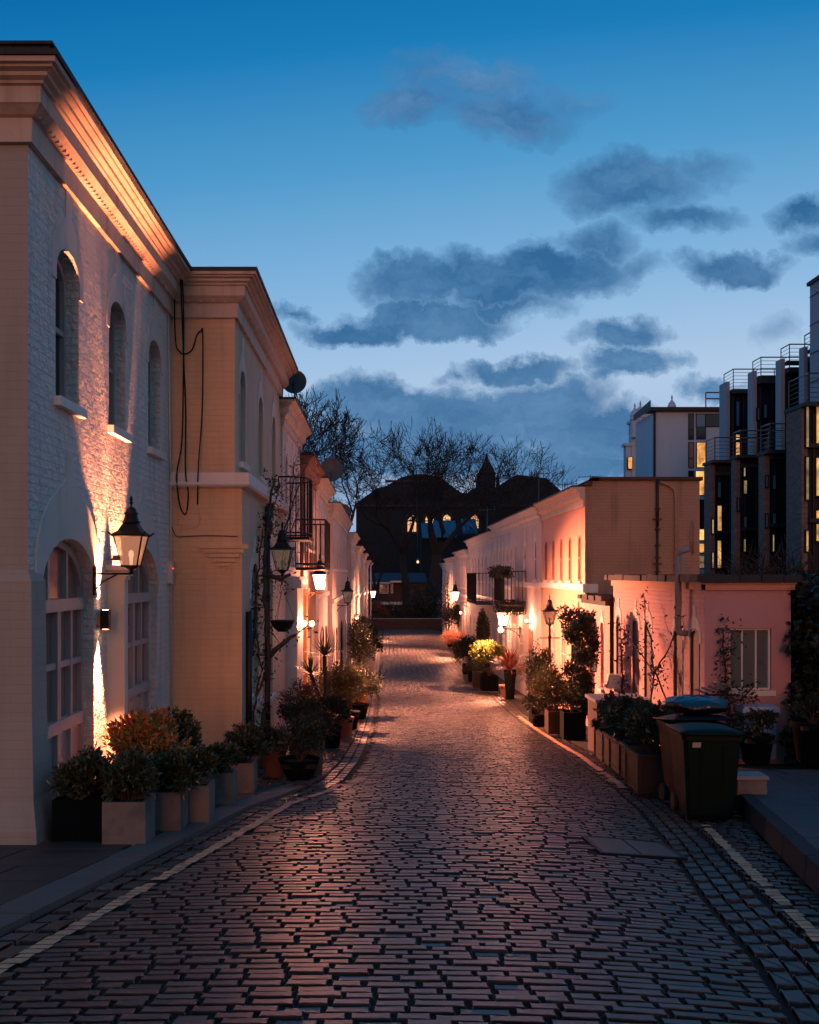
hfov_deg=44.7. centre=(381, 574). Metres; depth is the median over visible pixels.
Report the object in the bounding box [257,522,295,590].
wall lantern
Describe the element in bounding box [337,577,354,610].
wall lantern
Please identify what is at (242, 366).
window
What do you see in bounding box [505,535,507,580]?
window
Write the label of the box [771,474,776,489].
window
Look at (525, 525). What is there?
house
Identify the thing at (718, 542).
window
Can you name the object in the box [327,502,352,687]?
house
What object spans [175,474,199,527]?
cable
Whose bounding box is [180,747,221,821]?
planter
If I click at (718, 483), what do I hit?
window
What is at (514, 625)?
door
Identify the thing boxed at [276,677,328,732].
planter
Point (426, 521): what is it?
window
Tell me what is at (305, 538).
balcony
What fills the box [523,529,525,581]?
window
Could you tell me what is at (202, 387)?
cable
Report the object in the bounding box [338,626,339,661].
window
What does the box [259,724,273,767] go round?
planter
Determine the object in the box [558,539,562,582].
window
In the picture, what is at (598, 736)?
planter
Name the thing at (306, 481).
window
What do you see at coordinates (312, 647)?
window
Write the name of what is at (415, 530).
window
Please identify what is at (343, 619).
window
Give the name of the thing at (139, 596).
window
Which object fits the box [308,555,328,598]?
wall lantern
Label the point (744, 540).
window
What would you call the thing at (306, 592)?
timber door surround
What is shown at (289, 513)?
climbing plant
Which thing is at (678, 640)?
window
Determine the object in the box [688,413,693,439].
window
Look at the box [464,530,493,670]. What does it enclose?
house
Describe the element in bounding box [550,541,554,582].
window
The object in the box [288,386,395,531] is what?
bare tree
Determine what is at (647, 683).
window
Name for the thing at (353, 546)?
window
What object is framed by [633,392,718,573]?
white block
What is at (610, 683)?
vent block
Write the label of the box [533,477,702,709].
house
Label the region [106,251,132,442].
window
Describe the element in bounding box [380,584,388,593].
window
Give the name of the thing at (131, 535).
wall lantern
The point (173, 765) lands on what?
planter
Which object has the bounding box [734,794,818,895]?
kerb
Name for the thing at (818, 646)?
wall
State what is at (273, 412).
window
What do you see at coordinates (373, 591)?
wall lantern
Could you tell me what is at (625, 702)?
planter
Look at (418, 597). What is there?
shrub
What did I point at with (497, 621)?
window
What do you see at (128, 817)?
planter
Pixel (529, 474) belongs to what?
roof aerial
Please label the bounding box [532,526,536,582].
window
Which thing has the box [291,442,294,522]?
window
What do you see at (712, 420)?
window
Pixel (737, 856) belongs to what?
yellow line
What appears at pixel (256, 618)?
climbing plant
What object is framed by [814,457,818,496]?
window
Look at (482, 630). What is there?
planter
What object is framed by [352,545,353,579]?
window
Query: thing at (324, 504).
window
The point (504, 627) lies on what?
window
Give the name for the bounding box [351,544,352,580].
window
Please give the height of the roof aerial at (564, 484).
1.596 m
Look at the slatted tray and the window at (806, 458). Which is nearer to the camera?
the slatted tray
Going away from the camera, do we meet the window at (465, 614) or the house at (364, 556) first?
the window at (465, 614)
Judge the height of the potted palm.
2.211 m
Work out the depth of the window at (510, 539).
39.25 m
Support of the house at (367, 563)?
on the ground
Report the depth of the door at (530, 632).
33.58 m
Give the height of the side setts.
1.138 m
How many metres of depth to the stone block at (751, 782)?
10.62 m
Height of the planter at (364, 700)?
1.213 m
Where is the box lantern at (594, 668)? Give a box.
[590,652,600,671]
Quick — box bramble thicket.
[700,535,818,672]
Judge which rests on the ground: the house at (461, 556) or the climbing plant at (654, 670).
the house at (461, 556)
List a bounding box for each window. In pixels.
[52,190,87,418]
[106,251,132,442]
[146,297,165,460]
[238,336,249,471]
[249,537,262,709]
[257,367,266,484]
[271,390,278,493]
[271,556,276,702]
[284,433,287,518]
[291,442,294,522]
[297,451,299,525]
[306,481,308,550]
[311,627,314,676]
[313,491,314,553]
[319,505,321,558]
[322,501,323,558]
[324,504,324,559]
[333,520,334,570]
[334,630,334,663]
[335,528,336,570]
[337,530,338,571]
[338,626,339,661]
[339,527,340,571]
[341,534,342,571]
[342,530,343,571]
[343,619,344,651]
[345,533,346,571]
[346,535,347,571]
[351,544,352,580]
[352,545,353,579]
[353,546,353,578]
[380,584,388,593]
[405,512,418,533]
[423,513,435,522]
[441,512,452,520]
[464,559,465,588]
[465,614,466,633]
[469,512,480,530]
[480,552,482,582]
[484,546,485,582]
[488,545,489,583]
[491,621,492,640]
[492,544,493,583]
[495,539,496,566]
[497,621,498,644]
[498,542,499,564]
[502,536,503,565]
[503,627,504,648]
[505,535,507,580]
[507,624,509,651]
[509,539,510,580]
[513,532,516,581]
[518,625,522,664]
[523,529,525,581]
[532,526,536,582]
[543,542,546,581]
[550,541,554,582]
[551,626,554,676]
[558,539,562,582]
[561,633,565,679]
[567,537,571,583]
[576,535,581,583]
[597,609,603,692]
[610,598,621,691]
[625,600,639,693]
[627,457,632,469]
[643,601,652,698]
[672,618,684,695]
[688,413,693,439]
[688,442,693,467]
[688,471,693,476]
[688,606,700,694]
[695,471,703,495]
[696,414,705,426]
[696,426,705,438]
[696,442,705,467]
[700,499,703,527]
[700,529,703,540]
[700,543,703,552]
[700,555,703,568]
[706,414,718,426]
[711,519,714,533]
[711,552,714,568]
[716,481,721,497]
[716,505,722,530]
[716,540,721,568]
[728,628,775,695]
[734,434,739,455]
[735,401,739,426]
[736,498,739,511]
[742,468,745,477]
[742,480,747,494]
[742,516,747,526]
[742,538,746,552]
[756,407,759,420]
[762,404,767,418]
[764,475,768,487]
[764,513,768,528]
[770,534,774,552]
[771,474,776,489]
[771,512,776,528]
[804,407,809,448]
[804,456,809,500]
[804,530,809,552]
[814,407,818,442]
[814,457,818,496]
[814,509,818,517]
[814,523,818,541]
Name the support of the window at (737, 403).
in the flats
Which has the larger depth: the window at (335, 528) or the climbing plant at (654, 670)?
the window at (335, 528)
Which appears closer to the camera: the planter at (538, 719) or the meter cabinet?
the meter cabinet
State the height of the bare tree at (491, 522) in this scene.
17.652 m
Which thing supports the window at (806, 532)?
in the flats
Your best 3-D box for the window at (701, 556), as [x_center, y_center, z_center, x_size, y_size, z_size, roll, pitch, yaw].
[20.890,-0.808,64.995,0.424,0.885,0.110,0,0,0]
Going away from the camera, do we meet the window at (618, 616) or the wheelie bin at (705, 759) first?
the wheelie bin at (705, 759)
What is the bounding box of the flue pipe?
[674,546,689,635]
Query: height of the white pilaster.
3.650 m
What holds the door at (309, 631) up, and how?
in the house at (311, 459)
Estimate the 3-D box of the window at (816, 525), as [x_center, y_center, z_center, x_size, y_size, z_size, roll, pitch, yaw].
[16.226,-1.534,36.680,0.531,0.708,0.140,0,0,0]
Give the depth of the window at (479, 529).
139.76 m
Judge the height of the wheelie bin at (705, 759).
0.959 m
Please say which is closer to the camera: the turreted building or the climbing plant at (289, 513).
the climbing plant at (289, 513)
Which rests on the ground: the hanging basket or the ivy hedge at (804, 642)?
the ivy hedge at (804, 642)
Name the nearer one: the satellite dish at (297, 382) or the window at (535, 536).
the satellite dish at (297, 382)
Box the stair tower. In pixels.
[807,275,818,400]
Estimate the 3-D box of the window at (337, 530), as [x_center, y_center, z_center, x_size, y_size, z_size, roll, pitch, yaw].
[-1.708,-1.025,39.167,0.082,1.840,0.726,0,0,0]
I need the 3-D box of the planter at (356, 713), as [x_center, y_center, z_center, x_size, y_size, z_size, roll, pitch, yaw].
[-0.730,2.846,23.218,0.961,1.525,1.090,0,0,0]
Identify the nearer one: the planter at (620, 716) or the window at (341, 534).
the planter at (620, 716)
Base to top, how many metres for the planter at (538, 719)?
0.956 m
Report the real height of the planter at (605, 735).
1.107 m
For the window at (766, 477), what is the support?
in the flats
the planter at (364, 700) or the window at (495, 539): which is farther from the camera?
the window at (495, 539)
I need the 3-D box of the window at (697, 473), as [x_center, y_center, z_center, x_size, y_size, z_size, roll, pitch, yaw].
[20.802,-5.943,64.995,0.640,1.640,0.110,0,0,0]
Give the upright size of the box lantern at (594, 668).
0.460 m
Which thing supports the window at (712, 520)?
in the flats
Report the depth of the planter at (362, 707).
26.09 m
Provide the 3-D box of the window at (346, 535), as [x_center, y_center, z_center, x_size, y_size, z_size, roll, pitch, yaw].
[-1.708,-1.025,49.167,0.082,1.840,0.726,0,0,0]
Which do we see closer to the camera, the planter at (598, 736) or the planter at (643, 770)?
the planter at (643, 770)
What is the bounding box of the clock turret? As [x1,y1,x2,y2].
[476,453,499,487]
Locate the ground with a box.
[13,613,813,930]
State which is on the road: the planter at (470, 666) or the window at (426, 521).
the planter at (470, 666)
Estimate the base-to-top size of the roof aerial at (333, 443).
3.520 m
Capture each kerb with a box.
[0,786,302,936]
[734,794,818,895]
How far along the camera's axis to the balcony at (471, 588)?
47.45 m
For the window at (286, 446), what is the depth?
21.53 m
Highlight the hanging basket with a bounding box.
[270,587,294,631]
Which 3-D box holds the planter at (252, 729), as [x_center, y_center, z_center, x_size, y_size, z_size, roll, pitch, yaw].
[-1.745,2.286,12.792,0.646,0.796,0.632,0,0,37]
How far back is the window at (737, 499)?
43.52 m
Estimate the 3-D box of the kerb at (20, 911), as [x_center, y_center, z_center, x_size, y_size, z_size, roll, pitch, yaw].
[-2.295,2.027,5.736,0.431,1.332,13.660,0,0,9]
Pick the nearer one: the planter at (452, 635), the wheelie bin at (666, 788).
the wheelie bin at (666, 788)
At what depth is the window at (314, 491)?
29.21 m
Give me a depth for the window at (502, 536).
41.76 m
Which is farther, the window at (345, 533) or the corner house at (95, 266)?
the window at (345, 533)
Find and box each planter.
[46,741,117,841]
[97,748,162,845]
[100,705,196,791]
[132,745,203,831]
[147,706,205,783]
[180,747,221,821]
[202,741,245,803]
[223,721,275,776]
[223,731,271,792]
[257,723,287,777]
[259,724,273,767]
[271,711,328,780]
[275,694,321,754]
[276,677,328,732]
[299,708,337,774]
[307,666,342,715]
[317,690,353,748]
[319,658,364,736]
[335,665,369,729]
[343,662,383,719]
[347,614,376,669]
[347,623,375,665]
[347,629,384,673]
[349,665,375,702]
[351,614,378,664]
[438,602,459,646]
[440,629,466,654]
[452,634,476,674]
[462,661,488,681]
[468,639,507,690]
[472,671,481,687]
[475,608,490,673]
[499,658,525,696]
[520,690,553,726]
[523,639,556,723]
[527,663,570,733]
[559,691,585,739]
[590,692,628,761]
[602,693,644,768]
[604,692,655,772]
[614,699,661,777]
[618,699,679,793]
[733,704,779,765]
[785,692,818,765]
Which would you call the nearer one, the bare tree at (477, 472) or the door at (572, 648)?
the door at (572, 648)
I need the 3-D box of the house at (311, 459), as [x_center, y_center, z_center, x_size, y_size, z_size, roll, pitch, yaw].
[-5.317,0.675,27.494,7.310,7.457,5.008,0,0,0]
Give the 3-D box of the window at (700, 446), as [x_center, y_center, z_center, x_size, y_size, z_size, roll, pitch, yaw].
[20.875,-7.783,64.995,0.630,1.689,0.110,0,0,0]
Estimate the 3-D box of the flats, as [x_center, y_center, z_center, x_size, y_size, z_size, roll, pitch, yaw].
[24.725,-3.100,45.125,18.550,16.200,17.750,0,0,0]
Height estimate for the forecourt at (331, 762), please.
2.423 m
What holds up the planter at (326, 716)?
on the forecourt at (331, 762)
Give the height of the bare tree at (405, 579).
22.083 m
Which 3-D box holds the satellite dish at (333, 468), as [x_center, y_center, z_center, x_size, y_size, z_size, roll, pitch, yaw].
[-1.750,-3.485,34.774,0.634,1.171,0.582,0,0,42]
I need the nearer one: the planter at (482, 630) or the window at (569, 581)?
the window at (569, 581)
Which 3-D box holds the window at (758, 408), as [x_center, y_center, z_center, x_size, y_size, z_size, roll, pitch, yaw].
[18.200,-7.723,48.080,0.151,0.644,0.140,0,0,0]
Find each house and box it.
[0,40,191,844]
[169,267,297,771]
[279,397,312,575]
[282,453,325,697]
[316,477,335,697]
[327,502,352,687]
[347,532,359,665]
[355,545,364,619]
[361,553,368,615]
[365,560,373,618]
[368,573,426,617]
[439,562,446,633]
[443,556,455,632]
[452,549,468,641]
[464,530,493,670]
[487,519,510,679]
[503,506,542,697]
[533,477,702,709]
[604,574,801,763]
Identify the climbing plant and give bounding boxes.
[245,516,273,724]
[250,467,318,727]
[277,442,318,599]
[438,571,451,640]
[607,587,685,703]
[609,635,629,693]
[711,614,773,731]
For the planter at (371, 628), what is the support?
on the forecourt at (331, 762)
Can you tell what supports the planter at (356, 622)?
on the forecourt at (331, 762)
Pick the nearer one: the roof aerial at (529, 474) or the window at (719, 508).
the window at (719, 508)
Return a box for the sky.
[0,0,818,531]
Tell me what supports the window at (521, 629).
in the house at (525, 525)
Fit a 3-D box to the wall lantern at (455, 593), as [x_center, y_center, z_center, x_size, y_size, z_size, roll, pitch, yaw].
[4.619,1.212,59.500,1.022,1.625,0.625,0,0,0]
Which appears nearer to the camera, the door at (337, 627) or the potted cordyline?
the potted cordyline
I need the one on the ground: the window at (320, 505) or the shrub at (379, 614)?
the shrub at (379, 614)
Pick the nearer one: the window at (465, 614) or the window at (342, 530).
the window at (342, 530)
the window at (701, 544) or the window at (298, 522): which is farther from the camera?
the window at (701, 544)
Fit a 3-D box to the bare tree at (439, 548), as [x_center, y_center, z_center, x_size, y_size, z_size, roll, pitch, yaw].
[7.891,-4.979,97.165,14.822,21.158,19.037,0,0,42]
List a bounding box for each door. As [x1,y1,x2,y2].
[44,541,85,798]
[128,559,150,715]
[308,631,309,683]
[320,627,323,696]
[336,627,337,663]
[340,621,342,669]
[345,617,345,665]
[473,614,476,638]
[513,623,516,689]
[528,629,532,697]
[571,641,576,709]
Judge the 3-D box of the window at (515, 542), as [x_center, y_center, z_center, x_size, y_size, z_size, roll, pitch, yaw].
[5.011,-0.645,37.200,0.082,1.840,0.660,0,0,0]
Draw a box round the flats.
[702,332,818,684]
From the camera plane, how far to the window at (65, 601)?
9.84 m
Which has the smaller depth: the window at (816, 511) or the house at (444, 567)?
the window at (816, 511)
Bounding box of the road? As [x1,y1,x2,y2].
[0,629,787,1023]
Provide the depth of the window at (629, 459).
94.49 m
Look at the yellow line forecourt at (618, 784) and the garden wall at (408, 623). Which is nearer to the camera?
the yellow line forecourt at (618, 784)
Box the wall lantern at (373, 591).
[367,586,375,599]
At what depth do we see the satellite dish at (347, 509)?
50.33 m
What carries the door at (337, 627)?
in the house at (340, 521)
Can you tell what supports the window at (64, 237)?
in the corner house at (95, 266)
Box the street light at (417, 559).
[416,533,419,562]
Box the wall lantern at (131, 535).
[93,495,153,594]
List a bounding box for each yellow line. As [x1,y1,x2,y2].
[0,784,341,972]
[701,825,818,948]
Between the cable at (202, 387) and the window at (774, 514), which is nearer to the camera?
the cable at (202, 387)
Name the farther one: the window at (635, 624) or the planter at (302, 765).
the window at (635, 624)
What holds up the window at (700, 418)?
in the white block at (670, 441)
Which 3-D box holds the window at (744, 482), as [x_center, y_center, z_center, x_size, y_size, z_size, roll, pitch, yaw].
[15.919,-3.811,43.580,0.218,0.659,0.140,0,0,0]
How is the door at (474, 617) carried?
in the house at (481, 551)
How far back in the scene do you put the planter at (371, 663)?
43.76 m
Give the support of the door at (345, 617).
in the house at (340, 521)
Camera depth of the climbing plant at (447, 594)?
74.43 m
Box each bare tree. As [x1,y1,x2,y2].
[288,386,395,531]
[329,416,467,617]
[350,527,414,603]
[371,416,545,615]
[430,436,578,567]
[461,472,558,535]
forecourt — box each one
[199,632,378,791]
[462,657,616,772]
[518,716,626,787]
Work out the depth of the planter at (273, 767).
13.48 m
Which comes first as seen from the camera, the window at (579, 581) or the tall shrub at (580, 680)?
the tall shrub at (580, 680)
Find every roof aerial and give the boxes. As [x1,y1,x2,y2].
[323,434,345,501]
[528,470,548,500]
[553,479,577,489]
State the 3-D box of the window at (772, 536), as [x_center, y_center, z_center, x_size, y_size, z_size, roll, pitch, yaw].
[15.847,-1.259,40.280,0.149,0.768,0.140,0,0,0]
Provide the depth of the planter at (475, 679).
37.43 m
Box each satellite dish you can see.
[285,370,306,396]
[321,458,342,481]
[343,504,350,516]
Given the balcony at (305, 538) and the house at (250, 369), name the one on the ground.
the house at (250, 369)
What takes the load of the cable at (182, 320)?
attached to the house at (250, 369)
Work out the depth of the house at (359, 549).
58.00 m
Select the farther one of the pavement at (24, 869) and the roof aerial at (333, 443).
the roof aerial at (333, 443)
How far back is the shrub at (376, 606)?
93.57 m
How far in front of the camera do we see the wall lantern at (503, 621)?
35.77 m
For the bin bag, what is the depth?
10.93 m
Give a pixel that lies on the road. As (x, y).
(484, 747)
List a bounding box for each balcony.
[278,476,313,541]
[295,519,330,569]
[467,573,492,604]
[494,571,525,605]
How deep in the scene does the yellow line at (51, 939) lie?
6.36 m
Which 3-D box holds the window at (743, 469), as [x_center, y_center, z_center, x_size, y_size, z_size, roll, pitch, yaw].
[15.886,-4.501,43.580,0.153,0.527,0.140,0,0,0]
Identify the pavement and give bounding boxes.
[0,784,284,904]
[738,770,818,850]
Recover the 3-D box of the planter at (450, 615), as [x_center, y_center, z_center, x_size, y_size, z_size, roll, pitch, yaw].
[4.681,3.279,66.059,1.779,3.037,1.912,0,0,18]
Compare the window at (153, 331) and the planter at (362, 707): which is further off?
the planter at (362, 707)
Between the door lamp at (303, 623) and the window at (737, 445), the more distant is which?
the window at (737, 445)
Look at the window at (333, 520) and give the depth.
35.60 m
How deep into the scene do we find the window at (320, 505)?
30.40 m
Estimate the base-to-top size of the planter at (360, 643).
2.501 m
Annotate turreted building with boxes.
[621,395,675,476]
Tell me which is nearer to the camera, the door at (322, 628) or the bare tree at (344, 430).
the door at (322, 628)
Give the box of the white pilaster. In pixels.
[286,576,307,733]
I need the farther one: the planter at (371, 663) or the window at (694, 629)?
the planter at (371, 663)
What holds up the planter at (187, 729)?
on the pavement at (24, 869)
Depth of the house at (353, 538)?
50.00 m
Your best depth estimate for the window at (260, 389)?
17.26 m
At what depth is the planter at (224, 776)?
10.76 m
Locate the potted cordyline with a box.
[490,647,525,698]
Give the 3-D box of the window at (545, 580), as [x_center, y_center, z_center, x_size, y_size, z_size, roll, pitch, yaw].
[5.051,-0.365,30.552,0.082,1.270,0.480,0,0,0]
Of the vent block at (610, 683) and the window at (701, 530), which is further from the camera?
the window at (701, 530)
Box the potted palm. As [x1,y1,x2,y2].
[290,634,339,722]
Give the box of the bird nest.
[461,440,481,459]
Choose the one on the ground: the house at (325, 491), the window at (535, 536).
the house at (325, 491)
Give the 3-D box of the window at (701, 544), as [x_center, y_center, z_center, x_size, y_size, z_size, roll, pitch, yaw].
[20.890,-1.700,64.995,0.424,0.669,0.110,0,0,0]
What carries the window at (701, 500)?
in the white block at (670, 441)
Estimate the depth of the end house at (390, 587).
106.00 m
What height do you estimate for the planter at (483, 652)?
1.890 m
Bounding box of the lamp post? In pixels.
[539,595,559,707]
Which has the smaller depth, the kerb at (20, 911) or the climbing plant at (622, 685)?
the kerb at (20, 911)
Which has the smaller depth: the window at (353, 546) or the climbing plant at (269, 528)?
the climbing plant at (269, 528)
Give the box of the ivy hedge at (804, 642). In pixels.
[778,570,818,769]
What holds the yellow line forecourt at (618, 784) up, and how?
on the gutter
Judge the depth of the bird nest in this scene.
97.97 m
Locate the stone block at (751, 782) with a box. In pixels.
[736,771,768,794]
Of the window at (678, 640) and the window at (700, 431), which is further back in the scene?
the window at (700, 431)
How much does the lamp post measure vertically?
3.248 m
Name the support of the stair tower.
on the flats
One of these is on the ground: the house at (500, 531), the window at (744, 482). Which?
the house at (500, 531)
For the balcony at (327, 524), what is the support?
attached to the house at (295, 427)
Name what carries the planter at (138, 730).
on the pavement at (24, 869)
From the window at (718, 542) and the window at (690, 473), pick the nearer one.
the window at (718, 542)
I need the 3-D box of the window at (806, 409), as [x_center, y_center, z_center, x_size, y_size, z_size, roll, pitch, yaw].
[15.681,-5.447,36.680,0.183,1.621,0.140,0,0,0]
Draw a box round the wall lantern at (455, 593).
[450,581,466,603]
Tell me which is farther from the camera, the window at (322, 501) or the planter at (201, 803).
the window at (322, 501)
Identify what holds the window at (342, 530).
in the house at (340, 521)
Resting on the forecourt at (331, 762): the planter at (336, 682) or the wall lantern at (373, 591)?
the planter at (336, 682)
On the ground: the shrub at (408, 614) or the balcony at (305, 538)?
the shrub at (408, 614)
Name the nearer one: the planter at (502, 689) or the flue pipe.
the flue pipe
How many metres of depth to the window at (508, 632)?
40.07 m
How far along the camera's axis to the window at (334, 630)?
36.48 m
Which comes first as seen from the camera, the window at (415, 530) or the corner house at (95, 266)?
the corner house at (95, 266)
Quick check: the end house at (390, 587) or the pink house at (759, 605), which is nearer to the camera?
the pink house at (759, 605)
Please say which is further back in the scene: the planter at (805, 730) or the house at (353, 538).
the house at (353, 538)
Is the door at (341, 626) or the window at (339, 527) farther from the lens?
the door at (341, 626)
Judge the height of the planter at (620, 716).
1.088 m
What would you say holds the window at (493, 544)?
in the house at (481, 551)
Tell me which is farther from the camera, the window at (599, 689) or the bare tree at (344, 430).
the bare tree at (344, 430)
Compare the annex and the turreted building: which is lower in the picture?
the annex
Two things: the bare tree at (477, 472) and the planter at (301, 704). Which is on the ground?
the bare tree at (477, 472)
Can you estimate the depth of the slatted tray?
11.43 m
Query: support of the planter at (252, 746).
on the pavement at (24, 869)
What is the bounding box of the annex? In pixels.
[577,594,612,725]
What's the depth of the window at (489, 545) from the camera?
47.85 m
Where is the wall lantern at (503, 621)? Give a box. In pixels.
[494,605,519,637]
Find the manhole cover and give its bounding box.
[581,835,687,862]
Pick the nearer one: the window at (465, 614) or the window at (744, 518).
the window at (744, 518)
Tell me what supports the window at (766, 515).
in the flats
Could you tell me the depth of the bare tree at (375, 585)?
98.80 m
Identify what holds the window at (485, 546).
in the house at (481, 551)
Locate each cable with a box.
[172,528,236,536]
[174,299,203,504]
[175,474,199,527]
[176,279,188,514]
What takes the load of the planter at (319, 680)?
on the forecourt at (331, 762)
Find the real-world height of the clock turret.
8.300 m
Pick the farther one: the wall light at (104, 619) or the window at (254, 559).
the window at (254, 559)
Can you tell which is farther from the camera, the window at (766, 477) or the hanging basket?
the window at (766, 477)
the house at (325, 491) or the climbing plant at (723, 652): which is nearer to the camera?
the climbing plant at (723, 652)
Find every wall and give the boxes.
[368,618,441,630]
[813,592,818,694]
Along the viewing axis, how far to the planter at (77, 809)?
8.40 m
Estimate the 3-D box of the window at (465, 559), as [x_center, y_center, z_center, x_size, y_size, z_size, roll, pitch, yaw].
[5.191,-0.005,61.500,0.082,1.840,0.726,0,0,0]
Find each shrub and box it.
[368,600,391,617]
[368,607,409,617]
[382,596,441,617]
[409,574,440,617]
[555,604,601,718]
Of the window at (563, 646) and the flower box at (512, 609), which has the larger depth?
the flower box at (512, 609)
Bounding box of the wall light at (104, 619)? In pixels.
[97,610,110,629]
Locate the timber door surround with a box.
[303,588,309,695]
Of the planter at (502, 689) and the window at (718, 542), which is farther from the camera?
the window at (718, 542)
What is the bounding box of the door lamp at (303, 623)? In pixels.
[298,620,306,628]
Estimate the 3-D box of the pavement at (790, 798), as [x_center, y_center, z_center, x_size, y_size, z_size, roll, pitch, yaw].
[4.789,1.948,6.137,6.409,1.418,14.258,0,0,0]
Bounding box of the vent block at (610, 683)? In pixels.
[603,674,624,688]
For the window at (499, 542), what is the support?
in the house at (500, 531)
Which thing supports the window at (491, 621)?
in the house at (481, 551)
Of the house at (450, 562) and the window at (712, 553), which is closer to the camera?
the window at (712, 553)
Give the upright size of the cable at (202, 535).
0.160 m
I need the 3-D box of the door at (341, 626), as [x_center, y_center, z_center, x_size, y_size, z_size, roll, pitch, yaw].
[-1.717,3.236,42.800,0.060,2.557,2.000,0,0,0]
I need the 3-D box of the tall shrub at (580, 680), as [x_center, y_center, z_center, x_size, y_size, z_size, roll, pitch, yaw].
[4.228,2.030,21.180,0.995,2.848,1.183,0,0,0]
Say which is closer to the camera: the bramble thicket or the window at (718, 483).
the bramble thicket
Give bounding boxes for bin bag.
[661,694,730,714]
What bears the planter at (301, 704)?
on the forecourt at (331, 762)
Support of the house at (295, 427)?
on the ground
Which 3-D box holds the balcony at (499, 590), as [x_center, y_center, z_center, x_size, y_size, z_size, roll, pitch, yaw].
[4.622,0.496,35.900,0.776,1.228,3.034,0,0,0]
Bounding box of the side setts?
[653,794,818,952]
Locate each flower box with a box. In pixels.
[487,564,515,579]
[491,599,525,616]
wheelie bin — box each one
[653,713,736,800]
[665,722,745,819]
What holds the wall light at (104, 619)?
attached to the corner house at (95, 266)
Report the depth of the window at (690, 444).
64.95 m
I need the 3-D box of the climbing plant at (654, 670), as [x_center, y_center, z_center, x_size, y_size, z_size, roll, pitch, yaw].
[4.812,1.720,17.934,1.034,2.986,2.891,0,0,0]
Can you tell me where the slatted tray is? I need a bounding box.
[695,682,738,695]
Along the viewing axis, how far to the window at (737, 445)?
51.80 m
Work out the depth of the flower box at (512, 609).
34.54 m
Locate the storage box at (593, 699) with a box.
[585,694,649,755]
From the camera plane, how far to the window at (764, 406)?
48.02 m
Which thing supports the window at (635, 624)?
in the pink house at (759, 605)
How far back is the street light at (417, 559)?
95.98 m
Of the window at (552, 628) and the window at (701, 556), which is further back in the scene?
the window at (701, 556)
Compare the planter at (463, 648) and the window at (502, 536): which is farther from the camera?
the planter at (463, 648)
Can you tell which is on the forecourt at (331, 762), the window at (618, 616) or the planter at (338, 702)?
the planter at (338, 702)
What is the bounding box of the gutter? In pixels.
[0,630,818,1023]
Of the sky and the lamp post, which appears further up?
the sky
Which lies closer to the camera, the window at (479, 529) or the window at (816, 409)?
the window at (816, 409)
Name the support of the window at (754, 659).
in the pink house at (759, 605)
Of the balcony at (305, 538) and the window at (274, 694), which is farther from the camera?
the balcony at (305, 538)
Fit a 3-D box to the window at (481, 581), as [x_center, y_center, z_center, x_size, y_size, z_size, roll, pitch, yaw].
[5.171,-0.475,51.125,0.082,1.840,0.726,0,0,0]
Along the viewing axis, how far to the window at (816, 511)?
36.62 m

